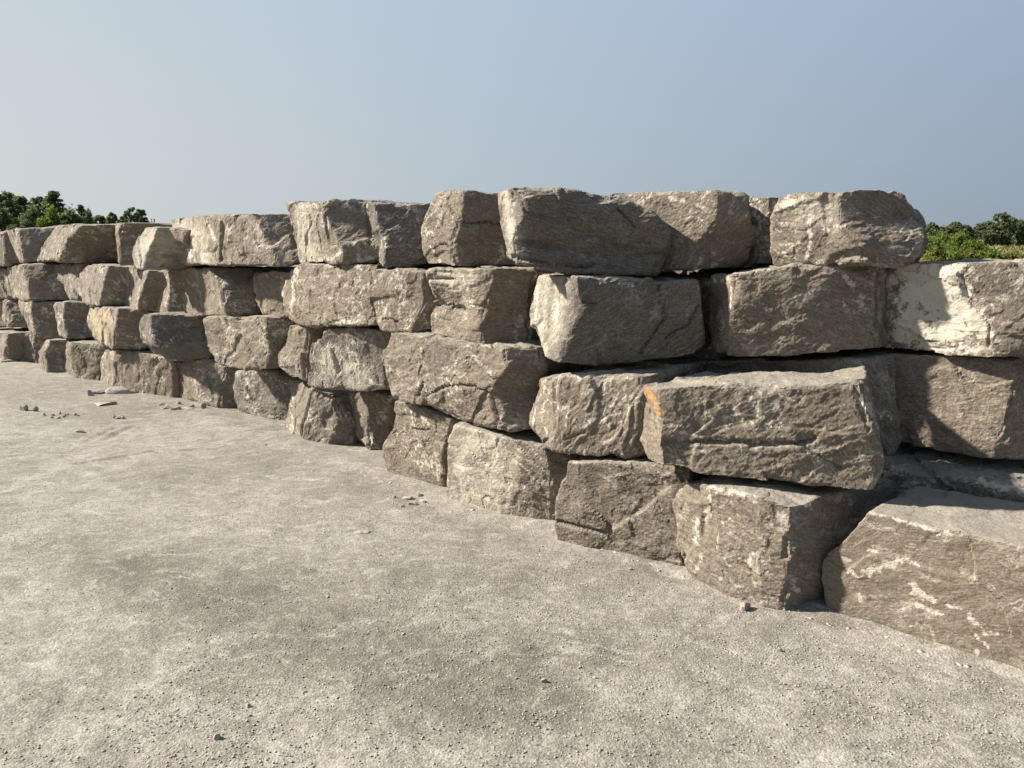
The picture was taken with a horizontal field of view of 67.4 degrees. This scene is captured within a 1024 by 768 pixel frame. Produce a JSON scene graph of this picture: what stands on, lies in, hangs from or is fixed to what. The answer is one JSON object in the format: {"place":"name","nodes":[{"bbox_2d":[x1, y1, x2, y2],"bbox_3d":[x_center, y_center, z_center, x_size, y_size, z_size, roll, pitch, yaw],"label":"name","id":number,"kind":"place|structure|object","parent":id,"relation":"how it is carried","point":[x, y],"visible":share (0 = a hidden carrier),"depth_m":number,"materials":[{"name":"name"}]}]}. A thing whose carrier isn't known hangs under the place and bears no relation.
{"place":"outdoors","nodes":[
{"label":"outdoors","id":0,"kind":"place"},
{"bbox_2d":[0,265,1023,767],"bbox_3d":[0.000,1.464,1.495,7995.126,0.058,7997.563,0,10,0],"label":"ground","id":1,"kind":"structure","parent":0,"point":[174,493],"depth_m":3.43,"materials":[{"name":"grey concrete"}]},
{"bbox_2d":[0,359,17,361],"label":"stone chip","id":2,"kind":"object","parent":1,"relation":"on","point":[10,360],"visible":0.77,"depth_m":11.66,"materials":[{"name":"stone"}]},
{"bbox_2d":[0,206,18,230],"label":"bush","id":3,"kind":"object","parent":1,"relation":"on","point":[5,221],"visible":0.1,"depth_m":48.88,"materials":[{"name":"green plant"}]},
{"bbox_2d":[0,190,26,230],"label":"tree","id":4,"kind":"object","parent":1,"relation":"on","point":[6,199],"visible":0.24,"depth_m":56.36,"materials":[{"name":"green plant"}]},
{"bbox_2d":[0,327,31,360],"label":"limestone block","id":5,"kind":"structure","parent":1,"relation":"on","point":[13,341],"depth_m":11.64,"materials":[{"name":"stone"}]},
{"bbox_2d":[0,317,15,327],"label":"limestone block","id":6,"kind":"structure","parent":5,"relation":"on","point":[2,325],"depth_m":12.61,"materials":[{"name":"stone"}]},
{"bbox_2d":[0,299,27,327],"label":"limestone block","id":7,"kind":"structure","parent":5,"relation":"on","point":[10,314],"depth_m":12.11,"materials":[{"name":"stone"}]},
{"bbox_2d":[0,268,12,298],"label":"limestone block","id":8,"kind":"structure","parent":7,"relation":"on","point":[5,289],"depth_m":12.14,"materials":[{"name":"stone"}]},
{"bbox_2d":[0,230,32,267],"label":"limestone block","id":9,"kind":"structure","parent":8,"relation":"on","point":[8,257],"depth_m":11.81,"materials":[{"name":"stone"}]},
{"bbox_2d":[7,262,69,301],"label":"limestone block","id":10,"kind":"structure","parent":7,"relation":"on","point":[34,282],"depth_m":11.11,"materials":[{"name":"stone"}]},
{"bbox_2d":[7,226,55,262],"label":"limestone block","id":11,"kind":"structure","parent":10,"relation":"on","point":[27,244],"depth_m":11.26,"materials":[{"name":"stone"}]},
{"bbox_2d":[11,217,21,227],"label":"bush","id":12,"kind":"object","parent":1,"relation":"on","point":[14,221],"visible":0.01,"depth_m":48.87,"materials":[{"name":"green plant"}]},
{"bbox_2d":[8,195,31,224],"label":"tree","id":13,"kind":"object","parent":1,"relation":"on","point":[21,201],"visible":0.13,"depth_m":60.08,"materials":[{"name":"green plant"}]},
{"bbox_2d":[0,201,41,230],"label":"bush","id":14,"kind":"object","parent":1,"relation":"on","point":[28,219],"visible":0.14,"depth_m":48.53,"materials":[{"name":"green plant"}]},
{"bbox_2d":[19,403,28,410],"bbox_3d":[-5.230,0.259,8.238,0.088,0.107,0.066,7,12,34],"label":"stone chip","id":15,"kind":"object","parent":1,"relation":"on","point":[23,407],"visible":0.95,"depth_m":8.22,"materials":[{"name":"stone"}]},
{"bbox_2d":[27,196,45,227],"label":"tree","id":16,"kind":"object","parent":1,"relation":"on","point":[37,200],"visible":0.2,"depth_m":58.33,"materials":[{"name":"green plant"}]},
{"bbox_2d":[25,334,64,363],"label":"limestone block","id":17,"kind":"structure","parent":1,"relation":"on","point":[34,345],"depth_m":11.48,"materials":[{"name":"stone"}]},
{"bbox_2d":[18,300,66,338],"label":"limestone block","id":18,"kind":"structure","parent":17,"relation":"on","point":[40,319],"depth_m":11.14,"materials":[{"name":"stone"}]},
{"bbox_2d":[33,202,66,226],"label":"bush","id":19,"kind":"object","parent":1,"relation":"on","point":[53,216],"visible":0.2,"depth_m":48.39,"materials":[{"name":"green plant"}]},
{"bbox_2d":[39,191,69,224],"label":"tree","id":20,"kind":"object","parent":1,"relation":"on","point":[52,197],"visible":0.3,"depth_m":56.26,"materials":[{"name":"green plant"}]},
{"bbox_2d":[38,338,92,372],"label":"limestone block","id":21,"kind":"structure","parent":1,"relation":"on","point":[51,355],"depth_m":10.64,"materials":[{"name":"stone"}]},
{"bbox_2d":[53,300,93,338],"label":"limestone block","id":22,"kind":"structure","parent":21,"relation":"on","point":[71,317],"depth_m":10.28,"materials":[{"name":"stone"}]},
{"bbox_2d":[59,263,118,300],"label":"limestone block","id":23,"kind":"structure","parent":22,"relation":"on","point":[71,272],"depth_m":10.64,"materials":[{"name":"stone"}]},
{"bbox_2d":[39,224,117,262],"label":"limestone block","id":24,"kind":"structure","parent":23,"relation":"on","point":[83,243],"depth_m":10.12,"materials":[{"name":"stone"}]},
{"bbox_2d":[56,204,84,225],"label":"bush","id":25,"kind":"object","parent":1,"relation":"on","point":[72,216],"visible":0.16,"depth_m":48.67,"materials":[{"name":"green plant"}]},
{"bbox_2d":[75,429,83,432],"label":"stone chip","id":26,"kind":"object","parent":1,"relation":"on","point":[79,430],"visible":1,"depth_m":7.22,"materials":[{"name":"stone"}]},
{"bbox_2d":[75,204,86,223],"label":"tree","id":27,"kind":"object","parent":1,"relation":"on","point":[81,209],"visible":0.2,"depth_m":56.46,"materials":[{"name":"green plant"}]},
{"bbox_2d":[64,339,110,379],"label":"limestone block","id":28,"kind":"structure","parent":1,"relation":"on","point":[82,359],"depth_m":10.08,"materials":[{"name":"stone"}]},
{"bbox_2d":[83,208,94,223],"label":"bush","id":29,"kind":"object","parent":1,"relation":"on","point":[88,218],"visible":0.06,"depth_m":48.80,"materials":[{"name":"green plant"}]},
{"bbox_2d":[87,390,93,395],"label":"stone chip","id":30,"kind":"object","parent":1,"relation":"on","point":[90,393],"visible":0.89,"depth_m":9.02,"materials":[{"name":"stone"}]},
{"bbox_2d":[92,214,106,223],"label":"tree","id":31,"kind":"object","parent":1,"relation":"on","point":[100,219],"visible":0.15,"depth_m":97.58,"materials":[{"name":"green plant"}]},
{"bbox_2d":[93,388,105,393],"bbox_3d":[-4.908,0.096,9.192,0.235,0.086,0.158,-9,13,-40],"label":"stone chip","id":32,"kind":"object","parent":1,"relation":"on","point":[100,391],"visible":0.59,"depth_m":9.13,"materials":[{"name":"stone"}]},
{"bbox_2d":[95,402,116,405],"bbox_3d":[-4.518,0.218,8.527,0.172,0.048,0.199,8,13,38],"label":"stone chip","id":33,"kind":"object","parent":1,"relation":"on","point":[104,403],"visible":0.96,"depth_m":8.48,"materials":[{"name":"stone"}]},
{"bbox_2d":[105,212,120,223],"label":"tree","id":34,"kind":"object","parent":1,"relation":"on","point":[111,218],"visible":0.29,"depth_m":92.53,"materials":[{"name":"green plant"}]},
{"bbox_2d":[105,386,137,393],"bbox_3d":[-4.668,0.089,9.187,0.379,0.134,0.217,-3,10,-15],"label":"stone chip","id":35,"kind":"object","parent":1,"relation":"on","point":[118,390],"visible":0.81,"depth_m":9.12,"materials":[{"name":"stone"}]},
{"bbox_2d":[119,207,138,222],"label":"tree","id":36,"kind":"object","parent":1,"relation":"on","point":[128,213],"visible":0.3,"depth_m":87.84,"materials":[{"name":"green plant"}]},
{"bbox_2d":[100,349,182,397],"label":"limestone block","id":37,"kind":"structure","parent":1,"relation":"on","point":[148,371],"depth_m":9.10,"materials":[{"name":"stone"}]},
{"bbox_2d":[87,306,159,349],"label":"limestone block","id":38,"kind":"structure","parent":37,"relation":"on","point":[114,327],"depth_m":9.10,"materials":[{"name":"stone"}]},
{"bbox_2d":[72,264,136,306],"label":"limestone block","id":39,"kind":"structure","parent":38,"relation":"on","point":[94,285],"depth_m":9.34,"materials":[{"name":"stone"}]},
{"bbox_2d":[125,269,168,312],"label":"limestone block","id":40,"kind":"structure","parent":38,"relation":"on","point":[144,289],"depth_m":8.77,"materials":[{"name":"stone"}]},
{"bbox_2d":[115,222,171,265],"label":"limestone block","id":41,"kind":"structure","parent":40,"relation":"on","point":[127,235],"depth_m":8.73,"materials":[{"name":"stone"}]},
{"bbox_2d":[134,209,149,222],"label":"tree","id":42,"kind":"object","parent":1,"relation":"on","point":[141,213],"visible":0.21,"depth_m":89.69,"materials":[{"name":"green plant"}]},
{"bbox_2d":[179,358,243,407],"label":"limestone block","id":43,"kind":"structure","parent":1,"relation":"on","point":[208,382],"depth_m":8.37,"materials":[{"name":"stone"}]},
{"bbox_2d":[139,311,213,361],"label":"limestone block","id":44,"kind":"structure","parent":43,"relation":"on","point":[176,336],"depth_m":8.31,"materials":[{"name":"stone"}]},
{"bbox_2d":[157,266,293,316],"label":"limestone block","id":45,"kind":"structure","parent":44,"relation":"on","point":[209,291],"depth_m":7.68,"materials":[{"name":"stone"}]},
{"bbox_2d":[132,227,215,269],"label":"limestone block","id":46,"kind":"structure","parent":45,"relation":"on","point":[158,248],"depth_m":7.89,"materials":[{"name":"stone"}]},
{"bbox_2d":[171,213,300,266],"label":"limestone block","id":47,"kind":"structure","parent":45,"relation":"on","point":[227,240],"depth_m":6.79,"materials":[{"name":"stone"}]},
{"bbox_2d":[213,733,220,740],"bbox_3d":[-1.037,1.245,2.700,0.027,0.032,0.023,-5,11,-28],"label":"pebble","id":48,"kind":"object","parent":1,"relation":"on","point":[217,736],"visible":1,"depth_m":2.70,"materials":[{"name":"stone"}]},
{"bbox_2d":[232,368,299,420],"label":"limestone block","id":49,"kind":"structure","parent":1,"relation":"on","point":[264,393],"depth_m":7.81,"materials":[{"name":"stone"}]},
{"bbox_2d":[203,314,297,370],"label":"limestone block","id":50,"kind":"structure","parent":49,"relation":"on","point":[252,342],"depth_m":7.22,"materials":[{"name":"stone"}]},
{"bbox_2d":[253,270,289,318],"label":"limestone block","id":51,"kind":"structure","parent":50,"relation":"on","point":[268,288],"depth_m":7.03,"materials":[{"name":"stone"}]},
{"bbox_2d":[284,379,360,443],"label":"limestone block","id":52,"kind":"structure","parent":1,"relation":"on","point":[323,416],"depth_m":6.80,"materials":[{"name":"stone"}]},
{"bbox_2d":[278,325,338,380],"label":"limestone block","id":53,"kind":"structure","parent":52,"relation":"on","point":[294,357],"depth_m":6.71,"materials":[{"name":"stone"}]},
{"bbox_2d":[282,262,456,327],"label":"limestone block","id":54,"kind":"structure","parent":53,"relation":"on","point":[319,294],"depth_m":6.06,"materials":[{"name":"stone"}]},
{"bbox_2d":[286,198,416,264],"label":"limestone block","id":55,"kind":"structure","parent":54,"relation":"on","point":[334,231],"depth_m":5.92,"materials":[{"name":"stone"}]},
{"bbox_2d":[354,529,369,533],"bbox_3d":[-0.912,0.901,4.663,0.098,0.030,0.065,-1,10,-3],"label":"stone chip","id":56,"kind":"object","parent":1,"relation":"on","point":[363,531],"visible":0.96,"depth_m":4.65,"materials":[{"name":"stone"}]},
{"bbox_2d":[348,389,397,449],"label":"limestone block","id":57,"kind":"structure","parent":1,"relation":"on","point":[374,414],"depth_m":6.59,"materials":[{"name":"stone"}]},
{"bbox_2d":[308,325,395,391],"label":"limestone block","id":58,"kind":"structure","parent":57,"relation":"on","point":[346,358],"depth_m":6.12,"materials":[{"name":"stone"}]},
{"bbox_2d":[401,496,412,499],"bbox_3d":[-0.724,0.788,5.308,0.072,0.030,0.054,3,10,16],"label":"stone chip","id":59,"kind":"object","parent":1,"relation":"on","point":[407,497],"visible":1,"depth_m":5.29,"materials":[{"name":"stone"}]},
{"bbox_2d":[408,501,418,504],"bbox_3d":[-0.665,0.809,5.182,0.073,0.031,0.029,1,10,7],"label":"stone chip","id":60,"kind":"object","parent":1,"relation":"on","point":[412,503],"visible":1,"depth_m":5.17,"materials":[{"name":"stone"}]},
{"bbox_2d":[382,400,461,486],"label":"limestone block","id":61,"kind":"structure","parent":1,"relation":"on","point":[415,444],"depth_m":5.60,"materials":[{"name":"stone"}]},
{"bbox_2d":[383,330,618,431],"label":"limestone block","id":62,"kind":"structure","parent":61,"relation":"on","point":[493,385],"depth_m":5.01,"materials":[{"name":"grey stone"}]},
{"bbox_2d":[366,268,435,332],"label":"limestone block","id":63,"kind":"structure","parent":62,"relation":"on","point":[402,299],"depth_m":5.54,"materials":[{"name":"stone"}]},
{"bbox_2d":[366,202,449,267],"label":"limestone block","id":64,"kind":"structure","parent":63,"relation":"on","point":[396,230],"depth_m":5.62,"materials":[{"name":"stone"}]},
{"bbox_2d":[426,266,555,343],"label":"limestone block","id":65,"kind":"structure","parent":62,"relation":"on","point":[487,305],"depth_m":4.95,"materials":[{"name":"stone"}]},
{"bbox_2d":[421,189,521,266],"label":"limestone block","id":66,"kind":"structure","parent":65,"relation":"on","point":[459,227],"depth_m":5.03,"materials":[{"name":"stone"}]},
{"bbox_2d":[446,421,590,519],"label":"limestone block","id":67,"kind":"structure","parent":1,"relation":"on","point":[523,473],"depth_m":4.94,"materials":[{"name":"stone"}]},
{"bbox_2d":[555,454,710,565],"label":"limestone block","id":68,"kind":"structure","parent":1,"relation":"on","point":[613,503],"depth_m":4.29,"materials":[{"name":"grey stone"}]},
{"bbox_2d":[529,357,708,458],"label":"limestone block","id":69,"kind":"structure","parent":68,"relation":"on","point":[598,411],"depth_m":4.34,"materials":[{"name":"grey stone"}]},
{"bbox_2d":[529,271,705,365],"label":"limestone block","id":70,"kind":"structure","parent":69,"relation":"on","point":[593,320],"depth_m":4.30,"materials":[{"name":"grey stone"}]},
{"bbox_2d":[498,187,671,276],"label":"limestone block","id":71,"kind":"structure","parent":70,"relation":"on","point":[564,231],"depth_m":4.33,"materials":[{"name":"grey stone"}]},
{"bbox_2d":[610,190,755,270],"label":"limestone block","id":72,"kind":"structure","parent":70,"relation":"on","point":[712,229],"depth_m":4.39,"materials":[{"name":"stone"}]},
{"bbox_2d":[739,602,750,610],"bbox_3d":[1.115,1.070,3.681,0.060,0.063,0.036,-8,13,-39],"label":"stone chip","id":73,"kind":"object","parent":1,"relation":"on","point":[744,606],"visible":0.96,"depth_m":3.66,"materials":[{"name":"stone"}]},
{"bbox_2d":[673,475,893,610],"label":"limestone block","id":74,"kind":"structure","parent":1,"relation":"on","point":[770,543],"depth_m":3.74,"materials":[{"name":"grey stone"}]},
{"bbox_2d":[640,366,884,489],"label":"limestone block","id":75,"kind":"structure","parent":74,"relation":"on","point":[815,429],"depth_m":3.71,"materials":[{"name":"grey stone"}]},
{"bbox_2d":[633,347,902,456],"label":"limestone block","id":76,"kind":"structure","parent":74,"relation":"on","point":[881,370],"depth_m":4.16,"materials":[{"name":"stone"}]},
{"bbox_2d":[669,277,731,359],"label":"limestone block","id":77,"kind":"structure","parent":76,"relation":"on","point":[707,351],"depth_m":4.66,"materials":[{"name":"stone"}]},
{"bbox_2d":[662,265,769,277],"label":"limestone block","id":78,"kind":"structure","parent":77,"relation":"on","point":[704,273],"depth_m":5.33,"materials":[{"name":"stone"}]},
{"bbox_2d":[708,263,887,356],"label":"limestone block","id":79,"kind":"structure","parent":76,"relation":"on","point":[790,309],"depth_m":4.10,"materials":[{"name":"grey stone"}]},
{"bbox_2d":[739,196,778,267],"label":"limestone block","id":80,"kind":"structure","parent":79,"relation":"on","point":[761,210],"depth_m":4.48,"materials":[{"name":"stone"}]},
{"bbox_2d":[770,190,928,268],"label":"limestone block","id":81,"kind":"structure","parent":79,"relation":"on","point":[874,228],"depth_m":3.96,"materials":[{"name":"grey stone"}]},
{"bbox_2d":[822,485,1023,669],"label":"limestone block","id":82,"kind":"structure","parent":1,"relation":"on","point":[943,567],"depth_m":3.35,"materials":[{"name":"grey stone"}]},
{"bbox_2d":[919,245,948,261],"bbox_3d":[16.194,-4.426,29.725,1.793,1.912,1.720,7,12,33],"label":"bush","id":83,"kind":"object","parent":1,"relation":"on","point":[934,254],"visible":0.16,"depth_m":29.44,"materials":[{"name":"green plant"}]},
{"bbox_2d":[922,232,951,256],"bbox_3d":[19.268,-5.753,35.594,2.640,2.490,2.451,0,10,0],"label":"bush","id":84,"kind":"object","parent":1,"relation":"on","point":[931,242],"visible":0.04,"depth_m":35.13,"materials":[{"name":"green plant"}]},
{"bbox_2d":[927,225,956,243],"bbox_3d":[20.968,-6.284,37.441,3.228,2.902,3.109,0,10,0],"label":"bush","id":85,"kind":"object","parent":1,"relation":"on","point":[943,237],"visible":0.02,"depth_m":37.20,"materials":[{"name":"green plant"}]},
{"bbox_2d":[881,442,1023,502],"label":"limestone block","id":86,"kind":"structure","parent":1,"relation":"on","point":[907,465],"depth_m":3.97,"materials":[{"name":"stone"}]},
{"bbox_2d":[870,348,1023,459],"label":"limestone block","id":87,"kind":"structure","parent":86,"relation":"on","point":[973,406],"depth_m":3.96,"materials":[{"name":"grey stone"}]},
{"bbox_2d":[884,258,1023,358],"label":"limestone block","id":88,"kind":"structure","parent":87,"relation":"on","point":[969,307],"depth_m":3.85,"materials":[{"name":"beige stone"}]},
{"bbox_2d":[939,228,985,252],"bbox_3d":[21.204,-6.023,36.513,3.122,2.712,2.618,-4,11,-23],"label":"bush","id":89,"kind":"object","parent":1,"relation":"on","point":[959,238],"visible":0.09,"depth_m":36.12,"materials":[{"name":"green plant"}]},
{"bbox_2d":[964,248,990,258],"bbox_3d":[17.675,-4.360,29.688,1.754,1.793,1.832,0,10,0],"label":"bush","id":90,"kind":"object","parent":1,"relation":"on","point":[969,254],"visible":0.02,"depth_m":29.49,"materials":[{"name":"green plant"}]},
{"bbox_2d":[958,236,1002,257],"bbox_3d":[21.380,-5.657,35.538,2.766,2.323,2.407,0,10,0],"label":"bush","id":91,"kind":"object","parent":1,"relation":"on","point":[968,245],"visible":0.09,"depth_m":35.38,"materials":[{"name":"green plant"}]},
{"bbox_2d":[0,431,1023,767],"bbox_3d":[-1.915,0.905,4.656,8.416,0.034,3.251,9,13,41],"label":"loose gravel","id":92,"kind":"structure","parent":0,"point":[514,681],"depth_m":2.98,"materials":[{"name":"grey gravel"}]},
{"bbox_2d":[0,0,1023,246],"label":"sky","id":93,"kind":"structure","parent":0,"point":[167,109],"materials":[{"name":"blue"}]},
{"bbox_2d":[769,248,1023,267],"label":"hill","id":94,"kind":"structure","parent":0,"point":[770,266],"depth_m":55.47,"materials":[{"name":"green plant"}]},
{"bbox_2d":[925,222,940,238],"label":"tree","id":95,"kind":"object","parent":94,"relation":"on","point":[930,228],"visible":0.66,"depth_m":83.09,"materials":[{"name":"green plant"}]},
{"bbox_2d":[939,226,953,244],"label":"tree","id":96,"kind":"object","parent":94,"relation":"on","point":[946,228],"visible":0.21,"depth_m":86.80,"materials":[{"name":"green plant"}]},
{"bbox_2d":[940,246,967,260],"bbox_3d":[16.931,-4.395,29.709,2.059,1.856,1.954,0,10,0],"label":"bush","id":97,"kind":"object","parent":94,"relation":"on","point":[953,255],"visible":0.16,"depth_m":29.29,"materials":[{"name":"green plant"}]},
{"bbox_2d":[948,221,961,234],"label":"tree","id":98,"kind":"object","parent":94,"relation":"on","point":[955,225],"visible":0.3,"depth_m":90.81,"materials":[{"name":"green plant"}]},
{"bbox_2d":[956,224,974,239],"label":"tree","id":99,"kind":"object","parent":94,"relation":"on","point":[968,230],"visible":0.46,"depth_m":83.03,"materials":[{"name":"green plant"}]},
{"bbox_2d":[972,223,987,230],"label":"tree","id":100,"kind":"object","parent":94,"relation":"on","point":[981,226],"visible":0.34,"depth_m":86.86,"materials":[{"name":"green plant"}]},
{"bbox_2d":[973,244,990,255],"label":"bush","id":101,"kind":"object","parent":94,"relation":"on","point":[984,250],"visible":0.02,"depth_m":33.33,"materials":[{"name":"green plant"}]},
{"bbox_2d":[968,229,1000,245],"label":"tree","id":102,"kind":"object","parent":94,"relation":"on","point":[989,238],"visible":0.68,"depth_m":82.51,"materials":[{"name":"green plant"}]},
{"bbox_2d":[976,247,1005,259],"bbox_3d":[19.138,-4.556,30.613,2.001,1.858,1.727,0,10,0],"label":"bush","id":103,"kind":"object","parent":94,"relation":"on","point":[993,253],"visible":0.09,"depth_m":30.35,"materials":[{"name":"green plant"}]},
{"bbox_2d":[985,212,1016,244],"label":"tree","id":104,"kind":"object","parent":94,"relation":"on","point":[1005,217],"visible":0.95,"depth_m":82.98,"materials":[{"name":"green plant"}]},
{"bbox_2d":[985,245,1023,254],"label":"dry grass","id":105,"kind":"structure","parent":94,"relation":"on","point":[1009,247],"depth_m":56.05,"materials":[{"name":"plant"}]},
{"bbox_2d":[995,230,1021,246],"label":"tree","id":106,"kind":"object","parent":94,"relation":"on","point":[1008,242],"visible":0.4,"depth_m":86.73,"materials":[{"name":"green plant"}]},
{"bbox_2d":[999,218,1022,242],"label":"tree","id":107,"kind":"object","parent":94,"relation":"on","point":[1017,222],"visible":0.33,"depth_m":86.57,"materials":[{"name":"green plant"}]},
{"bbox_2d":[1003,249,1023,259],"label":"bush","id":108,"kind":"object","parent":94,"relation":"on","point":[1010,256],"visible":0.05,"depth_m":30.42,"materials":[{"name":"green plant"}]},
{"bbox_2d":[1015,225,1023,244],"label":"tree","id":109,"kind":"object","parent":94,"relation":"on","point":[1019,236],"visible":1,"depth_m":83.43,"materials":[{"name":"green plant"}]}
]}

